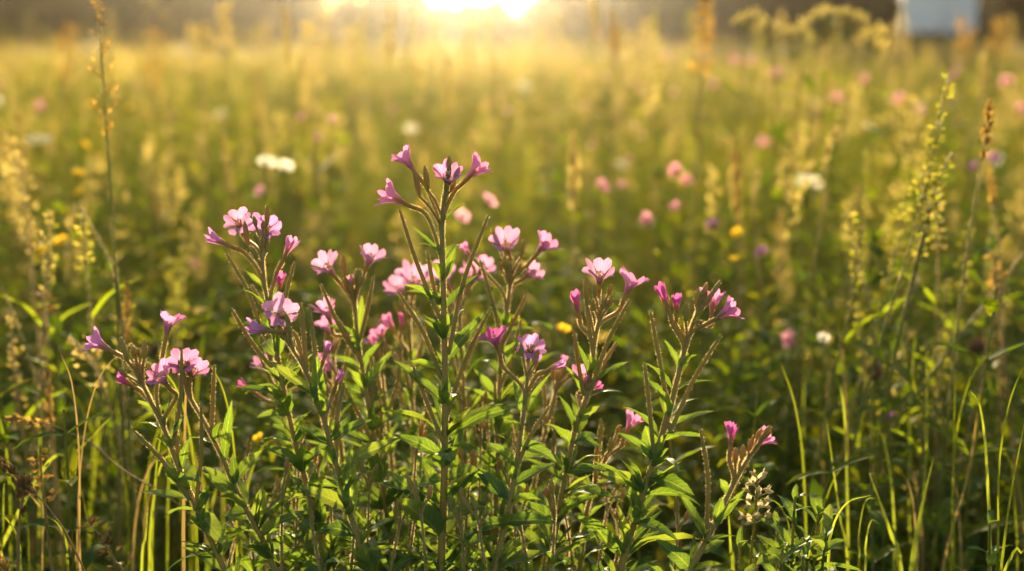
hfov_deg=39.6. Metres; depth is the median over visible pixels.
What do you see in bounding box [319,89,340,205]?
grass stalk
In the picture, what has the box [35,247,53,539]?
buttercup
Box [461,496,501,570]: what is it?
willowherb shoot
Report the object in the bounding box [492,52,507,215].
grass stalk
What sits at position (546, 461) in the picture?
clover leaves
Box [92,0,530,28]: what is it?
sky
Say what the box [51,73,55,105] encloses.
grass stalk
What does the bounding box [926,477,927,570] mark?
grass shoot
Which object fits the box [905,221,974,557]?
seeding weed
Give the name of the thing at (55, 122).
grass stalk
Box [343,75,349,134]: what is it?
grass stalk
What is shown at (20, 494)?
grass stalk
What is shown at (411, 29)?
grass stalk
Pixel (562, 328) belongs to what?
buttercup
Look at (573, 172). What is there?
grass stalk
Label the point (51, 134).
grass stalk
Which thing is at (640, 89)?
clover flower
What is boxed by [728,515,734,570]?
grass shoot
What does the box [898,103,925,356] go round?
knapweed
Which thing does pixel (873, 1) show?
tree
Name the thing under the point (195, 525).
grass shoot
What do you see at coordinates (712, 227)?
knapweed
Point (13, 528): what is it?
grass shoot
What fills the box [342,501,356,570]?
willowherb shoot
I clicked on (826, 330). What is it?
seeding weed
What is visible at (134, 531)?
grass shoot
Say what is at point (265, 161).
white campion
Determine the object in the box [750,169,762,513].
grass stalk
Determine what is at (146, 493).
grass shoot
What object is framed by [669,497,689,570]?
willowherb shoot
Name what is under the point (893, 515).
grass shoot
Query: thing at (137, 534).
grass shoot
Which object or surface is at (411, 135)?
grass stalk
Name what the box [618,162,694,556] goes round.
clover flower
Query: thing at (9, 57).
grass stalk
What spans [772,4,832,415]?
umbel plant
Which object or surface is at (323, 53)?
grass stalk
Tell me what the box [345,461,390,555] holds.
willowherb shoot
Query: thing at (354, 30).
grass stalk
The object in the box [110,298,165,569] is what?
seeding weed
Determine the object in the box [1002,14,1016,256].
grass stalk
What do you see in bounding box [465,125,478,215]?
dried flower
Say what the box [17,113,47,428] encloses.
grass stalk
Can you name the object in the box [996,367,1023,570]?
grass shoot
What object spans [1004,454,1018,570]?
grass shoot
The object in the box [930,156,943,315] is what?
grass stalk
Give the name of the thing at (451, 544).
willowherb shoot
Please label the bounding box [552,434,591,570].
willowherb shoot
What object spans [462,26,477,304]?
grass stalk
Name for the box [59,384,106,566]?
grass shoot
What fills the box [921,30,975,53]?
bush
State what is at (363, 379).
willowherb
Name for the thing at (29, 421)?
grass stalk
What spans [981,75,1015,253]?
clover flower
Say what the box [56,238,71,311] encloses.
dried flower
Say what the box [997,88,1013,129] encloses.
grass stalk
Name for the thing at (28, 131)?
grass stalk
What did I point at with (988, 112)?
grass stalk
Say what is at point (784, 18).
grass stalk
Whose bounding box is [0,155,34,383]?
grass stalk
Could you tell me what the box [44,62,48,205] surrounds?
grass stalk
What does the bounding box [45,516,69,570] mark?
grass shoot
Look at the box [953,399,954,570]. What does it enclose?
grass shoot
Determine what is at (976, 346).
dried flower
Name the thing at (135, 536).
grass shoot
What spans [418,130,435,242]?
dried flower
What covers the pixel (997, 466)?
grass shoot
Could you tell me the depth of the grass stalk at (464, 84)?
7.23 m
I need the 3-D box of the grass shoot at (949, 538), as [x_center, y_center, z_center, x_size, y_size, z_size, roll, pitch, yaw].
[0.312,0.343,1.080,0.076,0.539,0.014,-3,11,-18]
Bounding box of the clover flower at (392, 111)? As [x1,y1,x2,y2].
[387,108,395,164]
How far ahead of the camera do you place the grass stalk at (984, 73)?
2.20 m
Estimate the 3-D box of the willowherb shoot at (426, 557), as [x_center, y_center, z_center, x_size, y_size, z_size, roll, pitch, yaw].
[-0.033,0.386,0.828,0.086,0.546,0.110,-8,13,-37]
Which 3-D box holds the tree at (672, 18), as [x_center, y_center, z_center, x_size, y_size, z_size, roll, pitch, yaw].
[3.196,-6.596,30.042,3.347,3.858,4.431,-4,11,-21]
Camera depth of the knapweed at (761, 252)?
1.51 m
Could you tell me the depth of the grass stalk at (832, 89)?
5.86 m
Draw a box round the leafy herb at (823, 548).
[776,493,860,570]
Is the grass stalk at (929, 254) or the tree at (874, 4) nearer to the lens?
the grass stalk at (929, 254)
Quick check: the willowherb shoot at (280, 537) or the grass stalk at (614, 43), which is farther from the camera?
the grass stalk at (614, 43)
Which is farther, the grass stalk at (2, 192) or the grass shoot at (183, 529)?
the grass stalk at (2, 192)
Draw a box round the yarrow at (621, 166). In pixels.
[616,160,647,347]
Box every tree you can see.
[0,0,50,55]
[0,0,55,55]
[21,0,102,56]
[86,0,153,53]
[88,0,195,54]
[159,2,203,49]
[179,0,259,56]
[185,0,277,54]
[245,0,343,54]
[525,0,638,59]
[586,0,737,54]
[665,30,717,53]
[679,0,776,54]
[734,0,885,53]
[766,0,878,56]
[782,0,880,54]
[990,0,1023,42]
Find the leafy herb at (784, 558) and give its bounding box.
[754,484,836,570]
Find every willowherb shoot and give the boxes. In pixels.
[225,438,277,570]
[225,504,243,570]
[250,424,310,570]
[255,457,312,570]
[255,482,277,570]
[287,426,345,566]
[296,404,351,570]
[303,485,336,570]
[310,463,341,569]
[335,413,384,570]
[337,411,403,570]
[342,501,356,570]
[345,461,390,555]
[368,497,416,570]
[378,406,451,570]
[387,422,426,570]
[389,480,431,570]
[404,474,438,570]
[413,413,461,570]
[421,390,478,570]
[429,391,512,570]
[435,447,480,570]
[436,487,480,570]
[457,395,529,570]
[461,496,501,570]
[491,450,545,570]
[499,411,531,570]
[513,484,532,570]
[530,417,578,570]
[544,478,557,570]
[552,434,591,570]
[555,477,584,570]
[570,476,628,570]
[596,511,632,570]
[604,488,637,570]
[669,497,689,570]
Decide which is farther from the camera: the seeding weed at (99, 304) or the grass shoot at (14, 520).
the seeding weed at (99, 304)
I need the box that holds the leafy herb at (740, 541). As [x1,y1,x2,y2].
[716,511,827,570]
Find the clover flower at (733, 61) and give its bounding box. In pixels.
[716,55,740,250]
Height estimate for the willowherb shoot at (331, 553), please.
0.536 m
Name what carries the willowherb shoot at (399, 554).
on the ground at (523, 333)
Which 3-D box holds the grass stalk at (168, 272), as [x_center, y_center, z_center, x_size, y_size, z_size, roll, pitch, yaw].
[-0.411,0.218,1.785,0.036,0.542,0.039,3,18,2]
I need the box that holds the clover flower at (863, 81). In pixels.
[843,75,868,282]
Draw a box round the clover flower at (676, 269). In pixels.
[646,173,692,555]
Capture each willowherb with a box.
[81,310,250,570]
[166,348,327,570]
[205,204,399,570]
[237,335,350,570]
[245,291,401,570]
[291,315,388,570]
[310,243,445,570]
[364,259,439,570]
[366,322,437,568]
[368,144,517,570]
[409,241,513,570]
[441,325,565,570]
[457,226,559,570]
[486,355,572,570]
[514,257,648,570]
[560,409,643,570]
[575,280,743,570]
[643,421,777,570]
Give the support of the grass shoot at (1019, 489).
on the ground at (523, 333)
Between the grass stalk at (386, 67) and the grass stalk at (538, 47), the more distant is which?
the grass stalk at (386, 67)
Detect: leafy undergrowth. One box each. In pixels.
[0,40,1023,312]
[0,110,1023,570]
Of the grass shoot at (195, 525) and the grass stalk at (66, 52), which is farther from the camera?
the grass stalk at (66, 52)
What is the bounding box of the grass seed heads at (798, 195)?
[0,21,1023,566]
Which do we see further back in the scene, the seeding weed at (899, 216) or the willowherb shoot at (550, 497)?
the seeding weed at (899, 216)
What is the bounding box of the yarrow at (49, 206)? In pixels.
[26,135,58,467]
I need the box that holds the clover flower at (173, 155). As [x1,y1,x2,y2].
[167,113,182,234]
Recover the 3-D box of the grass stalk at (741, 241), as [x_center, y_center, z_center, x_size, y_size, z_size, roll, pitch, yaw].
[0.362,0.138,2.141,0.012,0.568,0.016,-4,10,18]
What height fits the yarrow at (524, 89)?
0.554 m
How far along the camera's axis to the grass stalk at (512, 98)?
6.92 m
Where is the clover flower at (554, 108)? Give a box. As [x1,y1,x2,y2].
[544,106,556,212]
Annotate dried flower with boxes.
[20,101,31,157]
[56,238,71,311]
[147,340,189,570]
[280,196,298,359]
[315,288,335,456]
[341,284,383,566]
[349,95,368,191]
[401,205,418,339]
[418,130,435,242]
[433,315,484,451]
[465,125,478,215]
[853,360,894,568]
[918,282,933,396]
[951,334,1004,568]
[970,334,987,516]
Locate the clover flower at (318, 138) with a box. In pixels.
[299,134,327,334]
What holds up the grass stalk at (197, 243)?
on the ground at (523, 333)
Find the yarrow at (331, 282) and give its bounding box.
[309,154,344,467]
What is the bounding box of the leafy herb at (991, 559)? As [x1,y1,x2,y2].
[967,509,1013,570]
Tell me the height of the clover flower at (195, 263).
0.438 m
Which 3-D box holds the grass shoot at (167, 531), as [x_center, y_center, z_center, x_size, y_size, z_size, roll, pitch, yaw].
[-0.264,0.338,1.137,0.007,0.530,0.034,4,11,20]
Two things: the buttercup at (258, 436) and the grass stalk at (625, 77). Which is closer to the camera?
the buttercup at (258, 436)
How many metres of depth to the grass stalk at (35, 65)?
8.23 m
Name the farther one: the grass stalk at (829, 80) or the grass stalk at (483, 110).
the grass stalk at (483, 110)
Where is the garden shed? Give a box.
[900,0,976,52]
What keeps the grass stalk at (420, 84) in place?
on the ground at (523, 333)
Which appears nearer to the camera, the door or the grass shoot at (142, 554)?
the grass shoot at (142, 554)
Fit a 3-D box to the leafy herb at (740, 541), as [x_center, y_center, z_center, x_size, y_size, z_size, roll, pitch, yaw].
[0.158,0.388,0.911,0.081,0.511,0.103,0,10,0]
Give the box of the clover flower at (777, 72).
[747,67,784,267]
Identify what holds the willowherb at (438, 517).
on the ground at (523, 333)
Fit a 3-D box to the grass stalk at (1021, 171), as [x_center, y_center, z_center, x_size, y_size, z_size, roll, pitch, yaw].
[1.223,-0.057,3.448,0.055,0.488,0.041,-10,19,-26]
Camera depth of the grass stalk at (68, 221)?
1.79 m
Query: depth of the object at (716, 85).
3.42 m
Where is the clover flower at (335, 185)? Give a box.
[328,114,348,369]
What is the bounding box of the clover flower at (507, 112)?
[503,108,510,284]
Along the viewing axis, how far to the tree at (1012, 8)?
30.25 m
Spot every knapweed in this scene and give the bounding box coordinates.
[685,218,719,532]
[745,245,793,566]
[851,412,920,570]
[881,276,939,563]
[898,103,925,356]
[913,160,985,468]
[958,152,1007,473]
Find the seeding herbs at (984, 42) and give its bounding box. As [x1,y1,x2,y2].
[0,33,1023,97]
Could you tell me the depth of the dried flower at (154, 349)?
1.31 m
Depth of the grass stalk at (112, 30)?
4.38 m
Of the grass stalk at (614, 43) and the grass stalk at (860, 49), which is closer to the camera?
the grass stalk at (614, 43)
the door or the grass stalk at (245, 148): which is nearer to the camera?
the grass stalk at (245, 148)
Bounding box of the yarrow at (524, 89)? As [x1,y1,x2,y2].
[518,81,530,193]
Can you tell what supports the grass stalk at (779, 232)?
on the ground at (523, 333)
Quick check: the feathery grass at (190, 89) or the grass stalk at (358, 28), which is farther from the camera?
the feathery grass at (190, 89)
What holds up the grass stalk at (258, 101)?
on the ground at (523, 333)
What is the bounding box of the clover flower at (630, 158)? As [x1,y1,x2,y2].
[626,155,645,290]
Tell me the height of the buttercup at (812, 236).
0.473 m
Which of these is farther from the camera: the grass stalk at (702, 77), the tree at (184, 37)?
the tree at (184, 37)
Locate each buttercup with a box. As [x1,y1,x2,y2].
[35,235,110,563]
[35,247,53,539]
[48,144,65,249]
[55,141,104,431]
[57,188,109,543]
[71,169,104,559]
[84,235,112,402]
[86,101,104,325]
[90,351,135,566]
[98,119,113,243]
[124,105,147,331]
[247,432,266,570]
[296,189,316,331]
[417,201,438,404]
[556,323,578,554]
[697,183,721,284]
[698,227,757,567]
[699,256,737,565]
[715,191,729,321]
[811,199,828,365]
[937,187,960,309]
[1001,284,1023,458]
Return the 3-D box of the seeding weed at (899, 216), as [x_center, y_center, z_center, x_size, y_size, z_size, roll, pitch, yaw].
[0.301,0.243,1.270,0.108,0.668,0.032,-3,11,-18]
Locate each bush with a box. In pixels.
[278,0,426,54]
[333,0,431,57]
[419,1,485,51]
[426,4,523,58]
[456,0,594,57]
[852,0,904,53]
[900,30,932,53]
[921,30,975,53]
[964,29,1009,52]
[976,0,1022,47]
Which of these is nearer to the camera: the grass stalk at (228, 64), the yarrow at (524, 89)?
the grass stalk at (228, 64)
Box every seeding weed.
[0,209,56,565]
[6,309,66,570]
[38,219,91,570]
[72,212,140,570]
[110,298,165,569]
[129,241,188,570]
[140,335,199,570]
[166,242,210,527]
[797,226,900,561]
[817,285,855,545]
[817,293,863,458]
[827,183,913,540]
[827,287,879,570]
[829,333,880,524]
[853,300,909,505]
[868,325,933,561]
[881,338,939,523]
[888,190,946,570]
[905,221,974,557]
[906,276,952,497]
[914,350,968,532]
[915,346,955,551]
[965,261,1015,537]
[967,216,1022,545]
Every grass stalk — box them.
[0,122,36,291]
[0,146,25,332]
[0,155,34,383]
[0,455,85,570]
[0,544,9,570]
[2,132,53,528]
[3,97,17,171]
[3,413,226,562]
[6,41,28,193]
[9,152,59,538]
[15,472,30,570]
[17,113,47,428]
[25,112,55,229]
[27,446,59,570]
[31,48,36,101]
[32,116,49,266]
[33,166,60,358]
[34,291,59,570]
[37,151,104,468]
[41,109,60,272]
[42,116,50,256]
[43,370,65,570]
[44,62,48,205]
[49,110,54,183]
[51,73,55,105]
[53,181,83,325]
[54,21,83,383]
[60,204,93,479]
[66,334,147,551]
[80,94,86,253]
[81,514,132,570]
[87,0,131,570]
[107,9,133,235]
[109,168,126,205]
[118,279,132,570]
[126,52,135,129]
[128,59,144,114]
[141,28,166,315]
[141,153,158,270]
[142,106,152,201]
[152,181,177,329]
[156,143,186,377]
[157,91,187,219]
[162,255,194,535]
[176,87,189,201]
[180,121,193,218]
[180,211,223,417]
[183,22,193,191]
[191,132,208,224]
[193,23,214,363]
[197,173,204,264]
[198,22,212,434]
[203,64,211,148]
[203,110,214,259]
[215,0,234,371]
[218,129,259,346]
[225,48,236,274]
[228,234,246,371]
[229,27,232,158]
[237,141,249,192]
[251,19,265,235]
[254,20,273,210]
[254,65,269,281]
[259,163,280,256]
[277,74,284,140]
[279,41,302,289]
[282,5,294,298]
[289,119,311,325]
[294,208,317,329]
[295,144,308,289]
[296,19,324,344]
[299,56,306,322]
[305,63,310,128]
[306,27,325,223]
[306,126,333,268]
[314,12,330,328]
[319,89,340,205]
[320,95,339,284]
[321,118,342,308]
[326,34,330,168]
[327,40,333,131]
[339,36,353,240]
[339,144,350,259]
[341,33,358,247]
[343,26,360,357]
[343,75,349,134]
[347,11,365,214]
[350,31,365,304]
[353,85,364,235]
[354,23,377,292]
[379,29,407,243]
[380,80,384,202]
[386,5,393,376]
[387,138,399,248]
[392,212,441,426]
[393,10,414,232]
[406,118,413,259]
[408,49,412,154]
[417,60,424,146]
[417,146,425,238]
[420,47,428,248]
[425,17,441,288]
[429,153,433,237]
[433,180,464,424]
[436,159,447,243]
[444,52,468,379]
[449,41,466,190]
[451,20,475,244]
[457,64,470,126]
[460,128,483,379]
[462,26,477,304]
[481,18,500,311]
[481,97,518,323]
[492,36,520,288]
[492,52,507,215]
[497,129,516,299]
[509,87,515,122]
[524,125,542,363]
[526,91,551,255]
[531,24,557,313]
[533,10,549,183]
[539,10,564,260]
[552,126,561,203]
[568,130,579,531]
[576,65,597,248]
[579,60,604,144]
[590,0,598,311]
[595,21,624,221]
[597,82,603,136]
[601,30,636,412]
[602,41,608,83]
[607,11,617,396]
[612,128,625,301]
[613,39,634,169]
[629,92,671,307]
[634,18,663,389]
[652,9,657,327]
[656,173,662,233]
[658,42,683,297]
[658,107,684,249]
[679,122,698,322]
[683,0,715,479]
[684,10,699,352]
[698,57,704,113]
[728,136,745,357]
[733,15,763,290]
[733,151,740,445]
[734,200,753,389]
[740,135,748,180]
[743,307,753,443]
[744,127,806,439]
[744,151,758,202]
[747,66,767,173]
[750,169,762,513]
[766,83,782,152]
[769,11,786,276]
[771,208,784,416]
[772,132,795,245]
[773,245,806,408]
[780,70,803,181]
[785,125,839,521]
[789,99,823,206]
[791,44,798,116]
[796,116,802,165]
[799,97,816,225]
[802,31,812,217]
[806,82,861,287]
[810,64,818,128]
[823,33,841,343]
[828,75,835,126]
[833,15,847,330]
[835,147,845,227]
[837,85,843,130]
[841,187,872,350]
[849,266,1000,570]
[850,18,865,201]
[862,139,882,343]
[873,155,918,357]
[877,30,899,310]
[882,180,912,317]
[894,13,908,309]
[894,94,947,455]
[904,32,910,231]
[905,225,924,401]
[922,44,932,118]
[926,200,936,334]
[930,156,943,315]
[931,98,993,570]
[938,15,975,352]
[955,51,988,421]
[970,47,987,208]
[973,103,995,385]
[982,252,1023,570]
[985,16,1012,296]
[985,108,1005,239]
[985,190,1023,350]
[986,169,1003,566]
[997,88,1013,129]
[999,189,1023,324]
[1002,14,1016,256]
[1012,45,1016,94]
[1013,164,1023,281]
[1014,87,1023,246]
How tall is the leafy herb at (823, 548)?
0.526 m
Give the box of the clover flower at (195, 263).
[190,260,235,419]
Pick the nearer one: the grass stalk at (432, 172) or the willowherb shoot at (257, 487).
the willowherb shoot at (257, 487)
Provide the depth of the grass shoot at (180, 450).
1.27 m
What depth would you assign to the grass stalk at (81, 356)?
1.12 m
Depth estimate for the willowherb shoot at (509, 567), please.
0.97 m
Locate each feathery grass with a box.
[0,23,1023,138]
[0,47,1023,209]
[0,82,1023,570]
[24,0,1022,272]
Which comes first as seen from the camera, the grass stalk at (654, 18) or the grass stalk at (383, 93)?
the grass stalk at (654, 18)
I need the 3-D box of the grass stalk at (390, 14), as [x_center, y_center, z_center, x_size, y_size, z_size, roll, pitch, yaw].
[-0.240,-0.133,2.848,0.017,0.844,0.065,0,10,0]
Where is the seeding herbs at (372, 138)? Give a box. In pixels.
[0,48,1023,296]
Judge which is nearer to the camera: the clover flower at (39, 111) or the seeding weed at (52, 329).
the seeding weed at (52, 329)
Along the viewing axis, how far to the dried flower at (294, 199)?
2.80 m
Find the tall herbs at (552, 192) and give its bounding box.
[0,50,1023,527]
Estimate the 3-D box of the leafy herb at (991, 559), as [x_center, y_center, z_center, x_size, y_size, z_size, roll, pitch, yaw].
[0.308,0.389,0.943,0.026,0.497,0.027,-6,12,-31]
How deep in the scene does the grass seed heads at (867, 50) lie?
17.68 m
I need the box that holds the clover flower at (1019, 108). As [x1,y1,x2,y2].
[993,102,1023,358]
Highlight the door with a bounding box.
[941,0,965,42]
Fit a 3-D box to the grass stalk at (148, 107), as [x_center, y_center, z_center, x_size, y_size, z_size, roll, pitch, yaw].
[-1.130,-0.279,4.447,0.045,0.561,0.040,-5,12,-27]
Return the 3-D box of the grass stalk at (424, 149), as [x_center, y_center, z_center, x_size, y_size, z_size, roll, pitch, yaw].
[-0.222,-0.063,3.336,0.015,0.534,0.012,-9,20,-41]
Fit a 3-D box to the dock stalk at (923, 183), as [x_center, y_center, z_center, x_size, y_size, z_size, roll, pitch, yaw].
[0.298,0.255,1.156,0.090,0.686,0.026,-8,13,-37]
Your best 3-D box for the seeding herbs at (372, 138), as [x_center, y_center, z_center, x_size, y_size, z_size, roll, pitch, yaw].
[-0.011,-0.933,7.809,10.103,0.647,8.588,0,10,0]
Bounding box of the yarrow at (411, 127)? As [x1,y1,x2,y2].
[390,124,417,345]
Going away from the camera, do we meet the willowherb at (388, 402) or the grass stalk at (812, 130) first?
the willowherb at (388, 402)
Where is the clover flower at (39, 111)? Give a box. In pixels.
[30,101,63,331]
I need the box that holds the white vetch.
[738,468,773,565]
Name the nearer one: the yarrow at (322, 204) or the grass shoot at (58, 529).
the grass shoot at (58, 529)
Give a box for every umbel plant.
[659,7,758,467]
[743,23,821,402]
[759,14,797,412]
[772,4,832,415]
[778,6,844,384]
[779,7,869,445]
[853,21,897,326]
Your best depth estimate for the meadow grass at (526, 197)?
5.02 m
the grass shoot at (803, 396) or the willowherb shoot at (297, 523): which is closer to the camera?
the willowherb shoot at (297, 523)
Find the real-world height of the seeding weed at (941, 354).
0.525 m
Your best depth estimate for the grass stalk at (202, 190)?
3.35 m
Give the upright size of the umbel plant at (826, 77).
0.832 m
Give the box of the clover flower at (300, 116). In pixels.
[285,114,308,346]
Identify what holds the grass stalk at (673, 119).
on the ground at (523, 333)
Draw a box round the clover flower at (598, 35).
[578,32,600,202]
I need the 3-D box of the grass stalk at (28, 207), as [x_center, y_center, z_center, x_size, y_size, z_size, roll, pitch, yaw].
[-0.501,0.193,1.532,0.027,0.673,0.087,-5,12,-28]
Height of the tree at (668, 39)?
2.425 m
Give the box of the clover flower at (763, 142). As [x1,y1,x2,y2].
[748,136,773,310]
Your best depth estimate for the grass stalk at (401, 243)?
2.14 m
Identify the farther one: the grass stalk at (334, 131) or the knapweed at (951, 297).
the grass stalk at (334, 131)
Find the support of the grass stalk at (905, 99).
on the ground at (523, 333)
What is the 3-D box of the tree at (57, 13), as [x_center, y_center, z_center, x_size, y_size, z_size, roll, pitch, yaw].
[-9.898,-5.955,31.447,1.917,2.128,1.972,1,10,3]
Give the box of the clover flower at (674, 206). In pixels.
[649,200,678,548]
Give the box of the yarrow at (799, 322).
[782,174,823,512]
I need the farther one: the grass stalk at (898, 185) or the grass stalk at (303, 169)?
the grass stalk at (303, 169)
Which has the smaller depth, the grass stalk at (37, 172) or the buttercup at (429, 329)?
the buttercup at (429, 329)
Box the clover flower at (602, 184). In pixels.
[571,177,609,474]
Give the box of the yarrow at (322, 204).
[310,162,343,312]
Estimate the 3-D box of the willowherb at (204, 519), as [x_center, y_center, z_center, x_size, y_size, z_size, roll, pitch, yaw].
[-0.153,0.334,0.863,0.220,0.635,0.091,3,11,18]
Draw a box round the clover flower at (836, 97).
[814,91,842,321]
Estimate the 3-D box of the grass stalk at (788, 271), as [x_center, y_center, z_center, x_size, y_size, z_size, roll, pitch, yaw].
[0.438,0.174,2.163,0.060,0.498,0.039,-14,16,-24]
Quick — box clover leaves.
[0,253,1023,570]
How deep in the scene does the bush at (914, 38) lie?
41.89 m
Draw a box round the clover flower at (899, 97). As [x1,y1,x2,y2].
[889,92,908,304]
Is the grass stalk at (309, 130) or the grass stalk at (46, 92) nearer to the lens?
the grass stalk at (309, 130)
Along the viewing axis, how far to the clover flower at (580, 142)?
4.00 m
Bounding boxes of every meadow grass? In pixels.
[0,43,1022,112]
[0,55,1023,358]
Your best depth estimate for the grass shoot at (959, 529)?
1.09 m
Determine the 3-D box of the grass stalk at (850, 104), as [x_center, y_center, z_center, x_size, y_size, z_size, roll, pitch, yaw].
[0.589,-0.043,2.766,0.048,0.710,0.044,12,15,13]
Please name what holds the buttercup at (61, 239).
on the ground at (523, 333)
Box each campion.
[239,160,306,465]
[240,155,296,499]
[241,185,265,540]
[427,192,513,491]
[440,208,469,485]
[569,143,595,309]
[598,75,608,150]
[605,104,619,219]
[630,85,643,222]
[668,90,676,165]
[771,92,791,246]
[799,110,815,253]
[808,332,835,557]
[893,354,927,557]
[925,68,963,317]
[963,360,1021,551]
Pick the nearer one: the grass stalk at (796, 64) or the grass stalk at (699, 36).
the grass stalk at (699, 36)
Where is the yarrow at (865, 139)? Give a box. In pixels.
[840,123,879,252]
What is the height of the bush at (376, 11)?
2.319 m
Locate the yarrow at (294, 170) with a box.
[290,157,316,229]
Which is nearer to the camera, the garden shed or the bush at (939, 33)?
the bush at (939, 33)
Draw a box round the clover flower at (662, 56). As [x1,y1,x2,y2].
[659,53,668,129]
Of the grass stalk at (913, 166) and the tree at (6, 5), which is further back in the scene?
the tree at (6, 5)
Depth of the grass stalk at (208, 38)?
2.40 m
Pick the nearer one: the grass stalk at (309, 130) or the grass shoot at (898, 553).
the grass shoot at (898, 553)
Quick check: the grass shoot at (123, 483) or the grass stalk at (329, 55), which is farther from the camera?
the grass stalk at (329, 55)
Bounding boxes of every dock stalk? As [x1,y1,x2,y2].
[832,72,955,561]
[840,209,897,570]
[860,152,954,570]
[867,174,941,570]
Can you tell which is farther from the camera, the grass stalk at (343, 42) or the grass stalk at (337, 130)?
the grass stalk at (343, 42)
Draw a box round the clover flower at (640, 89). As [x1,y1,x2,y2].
[638,88,645,148]
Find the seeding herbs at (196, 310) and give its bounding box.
[0,106,1023,570]
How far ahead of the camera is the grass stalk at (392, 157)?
3.85 m
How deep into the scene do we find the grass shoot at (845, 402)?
1.19 m
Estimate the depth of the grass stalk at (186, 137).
3.66 m
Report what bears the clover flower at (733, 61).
on the ground at (523, 333)
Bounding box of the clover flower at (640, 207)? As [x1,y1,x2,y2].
[636,132,645,305]
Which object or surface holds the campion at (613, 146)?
on the ground at (523, 333)
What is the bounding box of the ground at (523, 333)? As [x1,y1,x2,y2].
[1,31,1023,568]
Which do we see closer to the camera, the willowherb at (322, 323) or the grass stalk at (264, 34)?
the willowherb at (322, 323)
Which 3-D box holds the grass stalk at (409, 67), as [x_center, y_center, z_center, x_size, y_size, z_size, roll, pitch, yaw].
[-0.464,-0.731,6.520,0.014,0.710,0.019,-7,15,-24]
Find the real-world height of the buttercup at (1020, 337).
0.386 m
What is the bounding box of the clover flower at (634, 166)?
[619,123,639,287]
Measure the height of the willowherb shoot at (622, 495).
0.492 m
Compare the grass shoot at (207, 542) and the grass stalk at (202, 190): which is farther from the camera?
the grass stalk at (202, 190)
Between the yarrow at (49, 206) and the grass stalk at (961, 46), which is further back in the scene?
the grass stalk at (961, 46)
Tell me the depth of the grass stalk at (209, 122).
4.24 m
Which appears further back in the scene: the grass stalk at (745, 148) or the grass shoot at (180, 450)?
the grass stalk at (745, 148)
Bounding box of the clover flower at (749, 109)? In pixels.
[736,56,757,223]
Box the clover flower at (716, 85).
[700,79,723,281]
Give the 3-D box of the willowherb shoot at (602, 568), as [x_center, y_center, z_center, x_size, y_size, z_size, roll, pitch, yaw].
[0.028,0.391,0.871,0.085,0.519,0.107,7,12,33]
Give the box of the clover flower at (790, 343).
[740,329,804,566]
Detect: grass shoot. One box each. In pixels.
[0,416,111,552]
[0,420,12,570]
[0,470,30,570]
[0,483,4,569]
[0,513,21,570]
[1,286,71,570]
[11,474,82,570]
[38,437,40,570]
[41,471,43,570]
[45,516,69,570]
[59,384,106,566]
[60,451,88,570]
[62,357,80,570]
[76,356,116,570]
[79,206,140,570]
[80,378,118,570]
[84,417,136,564]
[88,380,117,547]
[89,367,128,570]
[103,363,125,570]
[104,428,129,570]
[131,314,181,570]
[132,448,168,570]
[140,510,147,570]
[142,486,153,542]
[143,428,159,570]
[147,361,198,570]
[148,455,171,570]
[151,414,173,570]
[153,476,158,570]
[160,406,194,570]
[166,387,179,570]
[181,433,205,552]
[182,393,186,570]
[188,449,210,570]
[190,453,196,570]
[191,292,215,570]
[205,472,224,570]
[210,365,237,561]
[215,409,222,503]
[222,401,242,558]
[240,438,275,570]
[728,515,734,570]
[771,500,794,563]
[782,367,806,537]
[803,299,807,545]
[819,450,857,562]
[822,357,834,530]
[826,419,848,570]
[827,495,870,570]
[838,326,848,539]
[840,387,848,570]
[853,365,884,548]
[857,498,873,570]
[864,519,879,570]
[869,424,895,570]
[869,473,902,570]
[899,458,923,570]
[900,339,911,557]
[903,474,918,570]
[908,336,915,570]
[909,460,932,570]
[914,379,927,570]
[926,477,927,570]
[940,251,1023,570]
[941,388,980,570]
[946,469,961,570]
[950,348,993,570]
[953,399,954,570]
[970,391,991,567]
[990,400,1000,567]
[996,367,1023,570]
[999,426,1023,570]
[1003,450,1023,514]
[1003,547,1023,570]
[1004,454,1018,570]
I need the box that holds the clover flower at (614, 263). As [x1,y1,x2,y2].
[586,179,626,560]
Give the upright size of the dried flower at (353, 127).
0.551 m
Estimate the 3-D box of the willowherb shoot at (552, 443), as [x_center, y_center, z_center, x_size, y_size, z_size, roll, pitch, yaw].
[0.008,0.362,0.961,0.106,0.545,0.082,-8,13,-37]
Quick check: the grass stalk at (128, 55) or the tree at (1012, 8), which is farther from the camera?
the tree at (1012, 8)
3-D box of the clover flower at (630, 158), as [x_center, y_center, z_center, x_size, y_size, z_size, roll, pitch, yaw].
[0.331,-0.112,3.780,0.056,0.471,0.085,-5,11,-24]
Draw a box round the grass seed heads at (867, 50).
[0,36,1023,108]
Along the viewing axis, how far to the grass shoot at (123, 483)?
1.27 m
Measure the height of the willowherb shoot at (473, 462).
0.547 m
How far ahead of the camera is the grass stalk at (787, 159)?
3.69 m
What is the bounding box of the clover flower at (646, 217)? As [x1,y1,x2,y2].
[621,211,653,512]
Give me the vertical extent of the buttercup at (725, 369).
0.580 m
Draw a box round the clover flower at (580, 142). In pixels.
[578,103,585,235]

